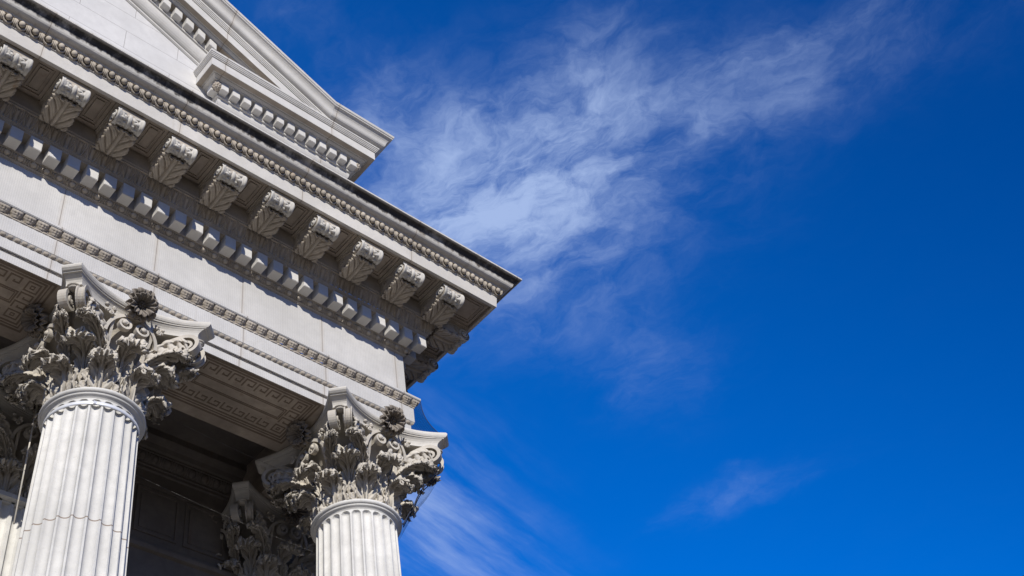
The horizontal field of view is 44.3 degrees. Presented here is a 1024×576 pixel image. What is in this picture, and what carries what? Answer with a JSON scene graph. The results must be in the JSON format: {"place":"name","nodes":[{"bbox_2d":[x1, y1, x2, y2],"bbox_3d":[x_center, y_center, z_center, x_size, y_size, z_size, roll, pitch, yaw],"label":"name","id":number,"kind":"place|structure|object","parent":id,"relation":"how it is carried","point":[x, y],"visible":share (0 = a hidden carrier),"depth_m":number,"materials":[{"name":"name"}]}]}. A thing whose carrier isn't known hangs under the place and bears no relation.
{"place":"outdoors","nodes":[
{"label":"outdoors","id":0,"kind":"place"},
{"bbox_2d":[227,0,1023,575],"label":"sky","id":1,"kind":"structure","parent":0,"point":[765,315],"materials":[{"name":"blue"}]},
{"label":"terrace","id":2,"kind":"structure","parent":0,"visible":0},
{"bbox_2d":[0,0,521,575],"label":"classical building","id":3,"kind":"structure","parent":2,"relation":"on","point":[202,160],"depth_m":13.71,"materials":[{"name":"white stone"}]},
{"bbox_2d":[0,388,41,575],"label":"pilaster","id":4,"kind":"object","parent":3,"relation":"on","point":[16,421],"visible":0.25,"depth_m":12.34,"materials":[{"name":"stone"}]},
{"bbox_2d":[13,404,37,523],"bbox_3d":[-4.604,1.331,12.078,0.016,2.320,0.016,29,-59,-31],"label":"rod","id":5,"kind":"object","parent":3,"relation":"hanging from","point":[14,520],"visible":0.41,"depth_m":11.67,"materials":[{"name":"grey metal"}]},
{"bbox_2d":[0,262,214,575],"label":"column","id":6,"kind":"structure","parent":3,"relation":"on","point":[90,337],"depth_m":11.40,"materials":[{"name":"stone"}]},
{"bbox_2d":[41,400,139,442],"bbox_3d":[-3.850,1.338,11.488,0.855,0.042,0.855,29,-59,-31],"label":"metal strap","id":7,"kind":"object","parent":6,"relation":"attached to","point":[118,409],"visible":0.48,"depth_m":11.24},
{"bbox_2d":[209,480,315,575],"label":"pilaster","id":8,"kind":"object","parent":3,"relation":"on","point":[252,551],"visible":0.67,"depth_m":14.00,"materials":[{"name":"stone"}]},
{"bbox_2d":[255,386,448,575],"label":"column","id":9,"kind":"structure","parent":3,"relation":"on","point":[364,470],"depth_m":13.17,"materials":[{"name":"stone"}]},
{"bbox_2d":[136,475,314,552],"bbox_3d":[-2.898,2.191,12.394,2.320,0.152,0.007,29,-59,-31],"label":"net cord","id":10,"kind":"object","parent":9,"relation":"attached to","point":[222,514],"visible":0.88,"depth_m":12.42,"materials":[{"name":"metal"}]},
{"bbox_2d":[171,419,314,484],"bbox_3d":[-2.948,1.631,13.093,2.300,0.137,0.007,29,-59,-31],"label":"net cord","id":11,"kind":"object","parent":9,"relation":"attached to","point":[228,446],"visible":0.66,"depth_m":13.07,"materials":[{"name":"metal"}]},
{"bbox_2d":[402,401,437,526],"bbox_3d":[-1.373,2.323,14.121,0.558,1.713,1.753,29,-59,-31],"label":"bird netting","id":12,"kind":"object","parent":3,"relation":"attached to","point":[413,507],"visible":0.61,"depth_m":13.43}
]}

